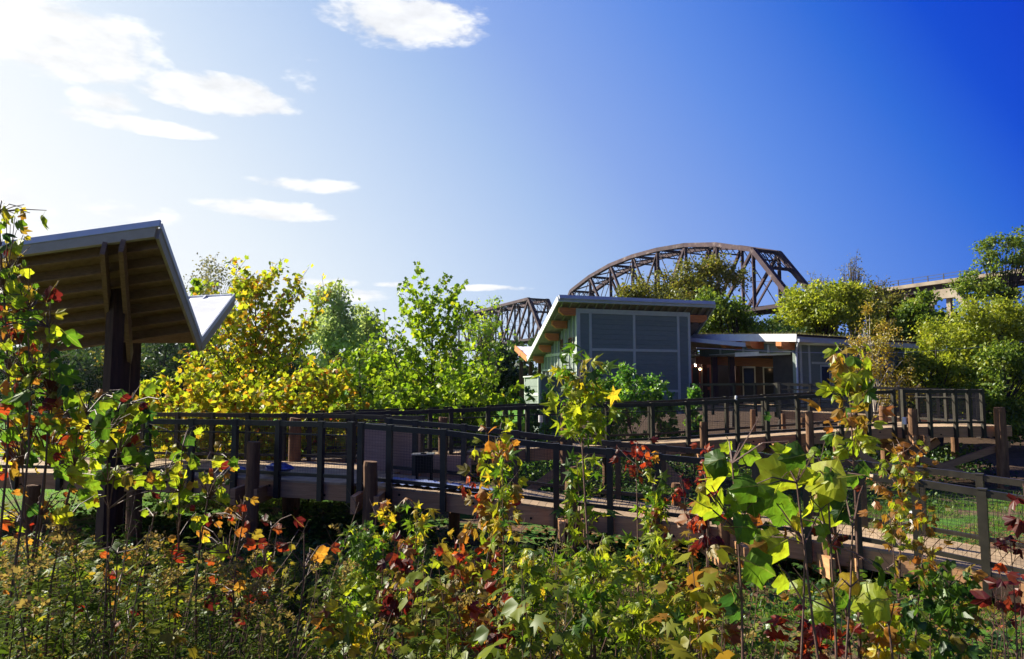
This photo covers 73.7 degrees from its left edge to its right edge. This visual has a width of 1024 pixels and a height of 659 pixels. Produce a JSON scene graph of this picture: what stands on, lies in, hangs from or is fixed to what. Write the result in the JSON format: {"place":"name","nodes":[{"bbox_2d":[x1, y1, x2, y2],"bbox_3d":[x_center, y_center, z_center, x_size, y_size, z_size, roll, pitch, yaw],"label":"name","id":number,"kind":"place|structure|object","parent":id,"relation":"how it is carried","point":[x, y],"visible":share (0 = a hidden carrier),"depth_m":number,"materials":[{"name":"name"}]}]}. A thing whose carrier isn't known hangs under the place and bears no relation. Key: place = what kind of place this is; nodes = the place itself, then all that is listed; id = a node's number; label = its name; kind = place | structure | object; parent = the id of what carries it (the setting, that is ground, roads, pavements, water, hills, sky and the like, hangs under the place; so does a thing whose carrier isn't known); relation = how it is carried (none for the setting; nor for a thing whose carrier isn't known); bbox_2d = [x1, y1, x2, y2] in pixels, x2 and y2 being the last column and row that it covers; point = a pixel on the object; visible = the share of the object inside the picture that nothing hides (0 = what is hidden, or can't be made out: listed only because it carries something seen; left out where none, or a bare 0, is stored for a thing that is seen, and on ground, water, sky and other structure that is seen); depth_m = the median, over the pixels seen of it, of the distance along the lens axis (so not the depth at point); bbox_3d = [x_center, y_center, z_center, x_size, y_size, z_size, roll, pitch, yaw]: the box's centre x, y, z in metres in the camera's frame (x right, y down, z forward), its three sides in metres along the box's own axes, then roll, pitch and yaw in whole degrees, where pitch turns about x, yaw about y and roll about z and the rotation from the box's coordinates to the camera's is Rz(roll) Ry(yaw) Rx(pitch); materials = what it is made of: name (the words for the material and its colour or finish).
{"place":"outdoors","nodes":[
{"label":"outdoors","id":0,"kind":"place"},
{"bbox_2d":[364,423,420,474],"bbox_3d":[-2.600,2.518,14.475,1.461,1.043,0.058,-2,-5,20],"label":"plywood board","id":1,"kind":"object","parent":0,"point":[375,445],"visible":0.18,"depth_m":14.50,"materials":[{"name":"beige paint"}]},
{"bbox_2d":[0,390,1023,658],"bbox_3d":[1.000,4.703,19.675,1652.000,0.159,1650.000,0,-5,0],"label":"ground","id":2,"kind":"structure","parent":0,"point":[1016,456],"depth_m":15.41,"materials":[{"name":"green plant"}]},
{"bbox_2d":[0,556,54,658],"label":"goldenrod","id":3,"kind":"object","parent":2,"relation":"on","point":[35,569],"visible":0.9,"depth_m":3.88,"materials":[{"name":"green plant"}]},
{"bbox_2d":[5,531,75,658],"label":"goldenrod","id":4,"kind":"object","parent":2,"relation":"on","point":[36,603],"visible":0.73,"depth_m":4.18,"materials":[{"name":"green plant"}]},
{"bbox_2d":[0,199,94,658],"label":"maple sapling","id":5,"kind":"object","parent":2,"relation":"on","point":[19,297],"visible":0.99,"depth_m":4.26,"materials":[{"name":"green plant"}]},
{"bbox_2d":[0,343,103,411],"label":"tree","id":6,"kind":"object","parent":2,"relation":"on","point":[82,362],"visible":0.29,"depth_m":73.69,"materials":[{"name":"green plant"}]},
{"bbox_2d":[0,386,107,658],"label":"maple sapling","id":7,"kind":"object","parent":2,"relation":"on","point":[73,466],"visible":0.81,"depth_m":4.38,"materials":[{"name":"green plant"}]},
{"bbox_2d":[46,518,100,658],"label":"goldenrod","id":8,"kind":"object","parent":2,"relation":"on","point":[58,528],"visible":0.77,"depth_m":4.28,"materials":[{"name":"green plant"}]},
{"bbox_2d":[3,535,180,658],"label":"maple sapling","id":9,"kind":"object","parent":2,"relation":"on","point":[102,555],"visible":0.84,"depth_m":4.48,"materials":[{"name":"orange plant"}]},
{"bbox_2d":[0,220,234,563],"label":"canopy","id":10,"kind":"object","parent":2,"relation":"on","point":[122,289],"visible":0.77,"depth_m":12.04,"materials":[{"name":"wood"}]},
{"bbox_2d":[75,382,182,658],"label":"sycamore sapling","id":11,"kind":"object","parent":2,"relation":"on","point":[133,418],"visible":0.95,"depth_m":4.80,"materials":[{"name":"green plant"}]},
{"bbox_2d":[99,343,206,404],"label":"tree","id":12,"kind":"object","parent":2,"relation":"on","point":[155,361],"visible":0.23,"depth_m":78.07,"materials":[{"name":"green plant"}]},
{"bbox_2d":[127,564,188,658],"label":"goldenrod","id":13,"kind":"object","parent":2,"relation":"on","point":[162,596],"visible":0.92,"depth_m":4.17,"materials":[{"name":"green plant"}]},
{"bbox_2d":[142,530,192,658],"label":"goldenrod","id":14,"kind":"object","parent":2,"relation":"on","point":[155,535],"visible":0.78,"depth_m":4.48,"materials":[{"name":"green plant"}]},
{"bbox_2d":[137,390,210,500],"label":"sycamore bush","id":15,"kind":"object","parent":2,"relation":"on","point":[178,406],"visible":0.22,"depth_m":17.97,"materials":[{"name":"green plant"}]},
{"bbox_2d":[133,422,238,658],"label":"sycamore sapling","id":16,"kind":"object","parent":2,"relation":"on","point":[176,480],"visible":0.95,"depth_m":4.98,"materials":[{"name":"green plant"}]},
{"bbox_2d":[141,351,233,455],"bbox_3d":[-9.215,2.579,19.306,2.857,4.292,2.745,-4,-6,37],"label":"sycamore bush","id":17,"kind":"object","parent":2,"relation":"on","point":[202,372],"visible":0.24,"depth_m":19.45,"materials":[{"name":"yellow plant"}]},
{"bbox_2d":[0,441,420,553],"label":"boardwalk platform","id":18,"kind":"structure","parent":2,"relation":"on","point":[252,481],"depth_m":13.04,"materials":[{"name":"brown wood"}]},
{"bbox_2d":[0,417,355,502],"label":"railing","id":19,"kind":"object","parent":18,"relation":"attached to","point":[277,473],"visible":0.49,"depth_m":13.03,"materials":[{"name":"brown metal"}]},
{"bbox_2d":[0,411,425,462],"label":"railing","id":20,"kind":"object","parent":18,"relation":"attached to","point":[282,416],"visible":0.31,"depth_m":16.40,"materials":[{"name":"brown metal"}]},
{"bbox_2d":[185,558,245,658],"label":"goldenrod","id":21,"kind":"object","parent":2,"relation":"on","point":[219,593],"visible":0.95,"depth_m":4.27,"materials":[{"name":"green plant"}]},
{"bbox_2d":[168,371,268,459],"bbox_3d":[-7.813,2.900,18.640,2.628,3.540,2.621,0,-5,0],"label":"sycamore bush","id":22,"kind":"object","parent":2,"relation":"on","point":[199,396],"visible":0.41,"depth_m":18.13,"materials":[{"name":"yellow plant"}]},
{"bbox_2d":[166,496,305,658],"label":"maple sapling","id":23,"kind":"object","parent":2,"relation":"on","point":[222,551],"visible":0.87,"depth_m":5.06,"materials":[{"name":"orange plant"}]},
{"bbox_2d":[196,391,313,500],"bbox_3d":[-6.612,3.108,17.796,2.101,2.985,2.916,-3,-6,33],"label":"sycamore bush","id":24,"kind":"object","parent":2,"relation":"on","point":[264,406],"visible":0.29,"depth_m":17.55,"materials":[{"name":"green plant"}]},
{"bbox_2d":[177,255,341,419],"bbox_3d":[-9.138,1.205,25.088,6.306,8.000,4.881,4,-6,-38],"label":"sycamore tree","id":25,"kind":"object","parent":2,"relation":"on","point":[245,291],"visible":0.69,"depth_m":24.50,"materials":[{"name":"yellow plant"}]},
{"bbox_2d":[221,362,335,460],"bbox_3d":[-6.597,2.795,19.029,2.675,3.816,3.274,-5,-7,44],"label":"sycamore bush","id":26,"kind":"object","parent":2,"relation":"on","point":[283,393],"visible":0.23,"depth_m":19.23,"materials":[{"name":"yellow plant"}]},
{"bbox_2d":[276,355,366,451],"bbox_3d":[-5.626,2.770,20.012,3.530,4.030,2.775,-4,-7,43],"label":"sycamore bush","id":27,"kind":"object","parent":2,"relation":"on","point":[339,386],"visible":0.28,"depth_m":19.59,"materials":[{"name":"yellow plant"}]},
{"bbox_2d":[297,277,375,401],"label":"willow tree","id":28,"kind":"object","parent":2,"relation":"on","point":[331,337],"visible":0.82,"depth_m":55.28,"materials":[{"name":"green plant"}]},
{"bbox_2d":[309,579,382,658],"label":"maple sapling","id":29,"kind":"object","parent":2,"relation":"on","point":[350,628],"visible":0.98,"depth_m":4.41,"materials":[{"name":"green plant"}]},
{"bbox_2d":[315,338,401,420],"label":"sycamore bush","id":30,"kind":"object","parent":2,"relation":"on","point":[380,361],"visible":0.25,"depth_m":21.11,"materials":[{"name":"green plant"}]},
{"bbox_2d":[327,520,390,658],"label":"ragweed plant","id":31,"kind":"object","parent":2,"relation":"on","point":[370,558],"visible":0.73,"depth_m":5.40,"materials":[{"name":"green plant"}]},
{"bbox_2d":[333,356,436,436],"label":"sycamore bush","id":32,"kind":"object","parent":2,"relation":"on","point":[383,384],"visible":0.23,"depth_m":19.30,"materials":[{"name":"green plant"}]},
{"bbox_2d":[373,530,428,658],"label":"maple sapling","id":33,"kind":"object","parent":2,"relation":"on","point":[399,567],"visible":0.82,"depth_m":4.81,"materials":[{"name":"red plant"}]},
{"bbox_2d":[377,497,447,658],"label":"sweetgum sapling","id":34,"kind":"object","parent":2,"relation":"on","point":[423,523],"visible":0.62,"depth_m":5.49,"materials":[{"name":"green plant"}]},
{"bbox_2d":[357,261,508,415],"bbox_3d":[-3.308,1.295,26.085,5.410,7.987,4.376,2,-5,-25],"label":"sycamore tree","id":35,"kind":"object","parent":2,"relation":"on","point":[412,354],"visible":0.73,"depth_m":25.66,"materials":[{"name":"green plant"}]},
{"bbox_2d":[407,358,505,445],"bbox_3d":[-1.648,2.807,20.086,3.004,3.969,2.785,3,-6,-35],"label":"sycamore bush","id":36,"kind":"object","parent":2,"relation":"on","point":[455,382],"visible":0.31,"depth_m":19.86,"materials":[{"name":"green plant"}]},
{"bbox_2d":[426,540,497,658],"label":"maple sapling","id":37,"kind":"object","parent":2,"relation":"on","point":[473,611],"visible":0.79,"depth_m":4.70,"materials":[{"name":"red plant"}]},
{"bbox_2d":[425,395,505,482],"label":"sycamore bush","id":38,"kind":"object","parent":2,"relation":"on","point":[479,421],"visible":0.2,"depth_m":19.05,"materials":[{"name":"green plant"}]},
{"bbox_2d":[0,496,963,658],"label":"weed","id":39,"kind":"object","parent":2,"relation":"on","point":[87,632],"depth_m":5.68,"materials":[{"name":"green plant"}]},
{"bbox_2d":[0,523,760,657],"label":"weed plumes","id":40,"kind":"object","parent":39,"relation":"attached to","point":[22,602],"visible":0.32,"depth_m":5.24,"materials":[{"name":"brown plant"}]},
{"bbox_2d":[436,418,527,654],"bbox_3d":[-0.226,2.108,5.338,0.718,2.792,0.672,0,-5,0],"label":"maple sapling","id":41,"kind":"object","parent":2,"relation":"on","point":[482,497],"visible":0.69,"depth_m":5.38,"materials":[{"name":"green plant"}]},
{"bbox_2d":[456,295,515,383],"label":"tree","id":42,"kind":"object","parent":2,"relation":"on","point":[480,334],"visible":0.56,"depth_m":41.90,"materials":[{"name":"plant"}]},
{"bbox_2d":[450,358,524,480],"bbox_3d":[-0.784,2.835,20.459,2.457,3.975,2.496,0,-5,0],"label":"sycamore bush","id":43,"kind":"object","parent":2,"relation":"on","point":[483,369],"visible":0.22,"depth_m":20.36,"materials":[{"name":"green plant"}]},
{"bbox_2d":[480,447,523,593],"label":"sweetgum sapling","id":44,"kind":"object","parent":2,"relation":"on","point":[501,470],"visible":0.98,"depth_m":5.08,"materials":[{"name":"green plant"}]},
{"bbox_2d":[471,338,534,417],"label":"dark tree","id":45,"kind":"object","parent":2,"relation":"on","point":[510,376],"visible":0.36,"depth_m":59.07,"materials":[{"name":"green plant"}]},
{"bbox_2d":[468,591,538,658],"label":"maple sapling","id":46,"kind":"object","parent":2,"relation":"on","point":[495,635],"visible":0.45,"depth_m":4.24,"materials":[{"name":"green plant"}]},
{"bbox_2d":[0,501,1020,658],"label":"undergrowth","id":47,"kind":"object","parent":2,"relation":"on","point":[510,608],"visible":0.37,"depth_m":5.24,"materials":[{"name":"green plant"}]},
{"bbox_2d":[0,463,1023,656],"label":"ground cover","id":48,"kind":"object","parent":2,"relation":"on","point":[794,599],"visible":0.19,"depth_m":12.65,"materials":[{"name":"green plant"}]},
{"bbox_2d":[0,487,1023,658],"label":"dry stems","id":49,"kind":"object","parent":2,"relation":"on","point":[428,587],"visible":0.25,"depth_m":5.58,"materials":[{"name":"brown plant"}]},
{"bbox_2d":[3,524,1023,658],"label":"leaf litter","id":50,"kind":"object","parent":2,"relation":"on","point":[7,533],"visible":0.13,"depth_m":10.75,"materials":[{"name":"brown plant"}]},
{"bbox_2d":[495,546,564,658],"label":"sweetgum sapling","id":51,"kind":"object","parent":2,"relation":"on","point":[526,567],"visible":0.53,"depth_m":4.68,"materials":[{"name":"green plant"}]},
{"bbox_2d":[524,342,624,658],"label":"sweetgum sapling","id":52,"kind":"object","parent":2,"relation":"on","point":[575,416],"visible":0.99,"depth_m":4.92,"materials":[{"name":"green plant"}]},
{"bbox_2d":[550,447,623,649],"bbox_3d":[0.560,2.171,5.036,0.516,2.617,0.449,2,-5,-23],"label":"sweetgum sapling","id":53,"kind":"object","parent":2,"relation":"on","point":[571,495],"visible":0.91,"depth_m":5.06,"materials":[{"name":"green plant"}]},
{"bbox_2d":[288,409,892,517],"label":"boardwalk ramp","id":54,"kind":"structure","parent":2,"relation":"on","point":[810,436],"depth_m":18.99,"materials":[{"name":"brown wood"}]},
{"bbox_2d":[303,391,857,450],"bbox_3d":[2.808,2.776,20.142,17.150,2.018,0.294,1,-5,-14],"label":"railing","id":55,"kind":"object","parent":54,"relation":"attached to","point":[519,422],"visible":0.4,"depth_m":20.67,"materials":[{"name":"brown metal"}]},
{"bbox_2d":[306,389,897,464],"bbox_3d":[3.240,2.639,18.508,16.867,2.011,0.356,1,-5,-14],"label":"railing","id":56,"kind":"object","parent":54,"relation":"attached to","point":[688,437],"visible":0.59,"depth_m":18.87,"materials":[{"name":"brown metal"}]},
{"bbox_2d":[559,533,635,658],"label":"sweetgum sapling","id":57,"kind":"object","parent":2,"relation":"on","point":[586,594],"visible":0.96,"depth_m":4.47,"materials":[{"name":"green plant"}]},
{"bbox_2d":[515,295,715,419],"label":"building","id":58,"kind":"structure","parent":2,"relation":"on","point":[648,335],"depth_m":32.71,"materials":[{"name":"metal"}]},
{"bbox_2d":[523,375,568,441],"bbox_3d":[1.245,3.761,31.698,1.679,3.209,2.576,3,-6,-30],"label":"screen enclosure","id":59,"kind":"object","parent":58,"relation":"on","point":[537,384],"visible":0.25,"depth_m":30.79,"materials":[{"name":"white paint"}]},
{"bbox_2d":[596,361,671,479],"bbox_3d":[3.940,3.011,22.378,2.549,3.954,2.605,-4,-6,36],"label":"shrub","id":60,"kind":"object","parent":2,"relation":"on","point":[627,380],"visible":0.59,"depth_m":22.05,"materials":[{"name":"green plant"}]},
{"bbox_2d":[609,436,675,654],"bbox_3d":[1.050,2.183,5.415,0.529,2.657,0.378,-2,-5,19],"label":"sumac sapling","id":61,"kind":"object","parent":2,"relation":"on","point":[633,452],"visible":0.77,"depth_m":5.47,"materials":[{"name":"plant"}]},
{"bbox_2d":[620,468,677,645],"bbox_3d":[1.085,2.299,5.338,0.410,2.411,0.415,-4,-6,40],"label":"sweetgum sapling","id":62,"kind":"object","parent":2,"relation":"on","point":[657,499],"visible":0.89,"depth_m":5.38,"materials":[{"name":"green plant"}]},
{"bbox_2d":[608,590,698,658],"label":"sweetgum sapling","id":63,"kind":"object","parent":2,"relation":"on","point":[632,636],"visible":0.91,"depth_m":4.23,"materials":[{"name":"green plant"}]},
{"bbox_2d":[613,520,698,658],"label":"sweetgum sapling","id":64,"kind":"object","parent":2,"relation":"on","point":[654,547],"visible":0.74,"depth_m":4.56,"materials":[{"name":"green plant"}]},
{"bbox_2d":[610,252,756,415],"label":"oak tree","id":65,"kind":"object","parent":2,"relation":"on","point":[679,288],"visible":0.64,"depth_m":61.69,"materials":[{"name":"green plant"}]},
{"bbox_2d":[350,460,1023,603],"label":"boardwalk ramp","id":66,"kind":"structure","parent":2,"relation":"on","point":[373,491],"depth_m":11.62,"materials":[{"name":"brown wood"}]},
{"bbox_2d":[356,422,1023,598],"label":"railing","id":67,"kind":"object","parent":66,"relation":"attached to","point":[983,495],"visible":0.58,"depth_m":11.64,"materials":[{"name":"brown metal"}]},
{"bbox_2d":[385,418,1023,548],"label":"railing","id":68,"kind":"object","parent":66,"relation":"attached to","point":[980,479],"visible":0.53,"depth_m":13.23,"materials":[{"name":"brown metal"}]},
{"bbox_2d":[684,582,740,658],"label":"sweetgum sapling","id":69,"kind":"object","parent":2,"relation":"on","point":[704,627],"visible":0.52,"depth_m":4.34,"materials":[{"name":"green plant"}]},
{"bbox_2d":[443,557,1022,658],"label":"grass","id":70,"kind":"structure","parent":2,"relation":"on","point":[867,574],"depth_m":9.05,"materials":[{"name":"green plant"}]},
{"bbox_2d":[685,284,787,426],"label":"oak tree","id":71,"kind":"object","parent":2,"relation":"on","point":[733,316],"visible":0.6,"depth_m":51.69,"materials":[{"name":"green plant"}]},
{"bbox_2d":[474,434,1023,489],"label":"undergrowth","id":72,"kind":"object","parent":2,"relation":"on","point":[941,456],"visible":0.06,"depth_m":22.59,"materials":[{"name":"green plant"}]},
{"bbox_2d":[689,411,831,658],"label":"sycamore sapling","id":73,"kind":"object","parent":2,"relation":"on","point":[768,546],"visible":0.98,"depth_m":3.36,"materials":[{"name":"green plant"}]},
{"bbox_2d":[763,604,864,658],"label":"maple sapling","id":74,"kind":"object","parent":2,"relation":"on","point":[823,630],"visible":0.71,"depth_m":4.29,"materials":[{"name":"red plant"}]},
{"bbox_2d":[766,276,883,426],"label":"maple tree","id":75,"kind":"object","parent":2,"relation":"on","point":[828,313],"visible":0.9,"depth_m":49.24,"materials":[{"name":"green plant"}]},
{"bbox_2d":[779,458,907,658],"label":"sycamore sapling","id":76,"kind":"object","parent":2,"relation":"on","point":[829,486],"visible":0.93,"depth_m":3.42,"materials":[{"name":"green plant"}]},
{"bbox_2d":[801,342,895,658],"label":"maple sapling","id":77,"kind":"object","parent":2,"relation":"on","point":[847,376],"visible":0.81,"depth_m":4.58,"materials":[{"name":"green plant"}]},
{"bbox_2d":[827,298,925,459],"bbox_3d":[14.448,2.065,26.978,3.462,6.607,2.830,-3,-6,35],"label":"birch tree","id":78,"kind":"object","parent":2,"relation":"on","point":[876,343],"visible":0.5,"depth_m":26.80,"materials":[{"name":"green plant"}]},
{"bbox_2d":[842,280,915,356],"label":"maple tree","id":79,"kind":"object","parent":2,"relation":"on","point":[887,304],"visible":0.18,"depth_m":53.18,"materials":[{"name":"green plant"}]},
{"bbox_2d":[781,410,976,474],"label":"boardwalk ramp","id":80,"kind":"structure","parent":2,"relation":"on","point":[792,413],"depth_m":26.40,"materials":[{"name":"brown wood"}]},
{"bbox_2d":[777,382,980,423],"bbox_3d":[13.483,2.832,25.581,6.696,1.712,0.288,-3,-6,33],"label":"railing","id":81,"kind":"object","parent":80,"relation":"attached to","point":[810,386],"visible":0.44,"depth_m":25.23,"materials":[{"name":"brown metal"}]},
{"bbox_2d":[842,593,931,658],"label":"maple sapling","id":82,"kind":"object","parent":2,"relation":"on","point":[879,628],"visible":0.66,"depth_m":4.34,"materials":[{"name":"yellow plant"}]},
{"bbox_2d":[857,433,955,658],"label":"maple sapling","id":83,"kind":"object","parent":2,"relation":"on","point":[902,505],"visible":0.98,"depth_m":4.67,"materials":[{"name":"green plant"}]},
{"bbox_2d":[874,286,959,408],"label":"oak tree","id":84,"kind":"object","parent":2,"relation":"on","point":[909,312],"visible":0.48,"depth_m":46.92,"materials":[{"name":"green plant"}]},
{"bbox_2d":[833,406,1011,488],"bbox_3d":[13.261,3.719,21.788,5.277,2.540,3.225,1,-5,-12],"label":"boardwalk landing","id":85,"kind":"object","parent":2,"relation":"on","point":[1000,429],"visible":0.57,"depth_m":20.72,"materials":[{"name":"brown wood"}]},
{"bbox_2d":[900,389,986,438],"bbox_3d":[12.854,2.652,21.970,2.913,1.465,2.680,1,-5,-11],"label":"railing","id":86,"kind":"object","parent":85,"relation":"attached to","point":[954,421],"visible":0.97,"depth_m":20.80,"materials":[{"name":"brown metal"}]},
{"bbox_2d":[867,559,987,658],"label":"maple sapling","id":87,"kind":"object","parent":2,"relation":"on","point":[953,591],"visible":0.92,"depth_m":4.43,"materials":[{"name":"green plant"}]},
{"bbox_2d":[893,332,983,448],"bbox_3d":[20.919,3.034,33.672,4.424,5.832,3.290,0,-5,0],"label":"maple tree","id":88,"kind":"object","parent":2,"relation":"on","point":[928,363],"visible":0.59,"depth_m":33.55,"materials":[{"name":"green plant"}]},
{"bbox_2d":[858,264,1023,347],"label":"viaduct","id":89,"kind":"object","parent":2,"relation":"on","point":[938,286],"visible":0.23,"depth_m":93.76,"materials":[{"name":"concrete"}]},
{"bbox_2d":[897,288,1023,437],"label":"ash tree","id":90,"kind":"object","parent":2,"relation":"on","point":[988,323],"visible":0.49,"depth_m":40.30,"materials":[{"name":"green plant"}]},
{"bbox_2d":[942,225,1023,409],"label":"ash tree","id":91,"kind":"object","parent":2,"relation":"on","point":[995,285],"visible":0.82,"depth_m":56.39,"materials":[{"name":"green plant"}]},
{"bbox_2d":[949,336,1023,446],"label":"maple tree","id":92,"kind":"object","parent":2,"relation":"on","point":[1010,361],"visible":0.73,"depth_m":32.33,"materials":[{"name":"green plant"}]},
{"bbox_2d":[969,484,1023,658],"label":"maple sapling","id":93,"kind":"object","parent":2,"relation":"on","point":[1016,526],"visible":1,"depth_m":3.96,"materials":[{"name":"red plant"}]},
{"bbox_2d":[989,535,1023,658],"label":"maple sapling","id":94,"kind":"object","parent":2,"relation":"on","point":[1000,543],"visible":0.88,"depth_m":4.19,"materials":[{"name":"red plant"}]},
{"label":"bridge pier","id":95,"kind":"object","parent":2,"relation":"on","visible":0},
{"bbox_2d":[450,297,551,351],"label":"truss span","id":96,"kind":"object","parent":95,"relation":"on","point":[525,303],"visible":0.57,"depth_m":214.30,"materials":[{"name":"metal"}]},
{"bbox_2d":[0,0,1023,387],"label":"sky","id":97,"kind":"structure","parent":0,"point":[514,149],"materials":[{"name":"blue"}]},
{"bbox_2d":[691,330,918,415],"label":"wing","id":98,"kind":"structure","parent":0,"point":[795,366],"depth_m":31.59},
{"bbox_2d":[683,338,816,411],"bbox_3d":[10.611,2.380,36.122,9.986,3.603,7.664,-2,-5,23],"label":"porch","id":99,"kind":"object","parent":98,"relation":"attached to","point":[746,367],"visible":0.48,"depth_m":36.36,"materials":[{"name":"brown wood"}]},
{"bbox_2d":[624,489,1023,625],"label":"grass","id":100,"kind":"structure","parent":0,"point":[931,513],"depth_m":14.91,"materials":[{"name":"green plant"}]},
{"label":"bridge pier","id":101,"kind":"object","parent":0,"visible":0},
{"bbox_2d":[568,242,810,316],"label":"truss span","id":102,"kind":"object","parent":101,"relation":"on","point":[682,250],"visible":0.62,"depth_m":137.87,"materials":[{"name":"metal"}]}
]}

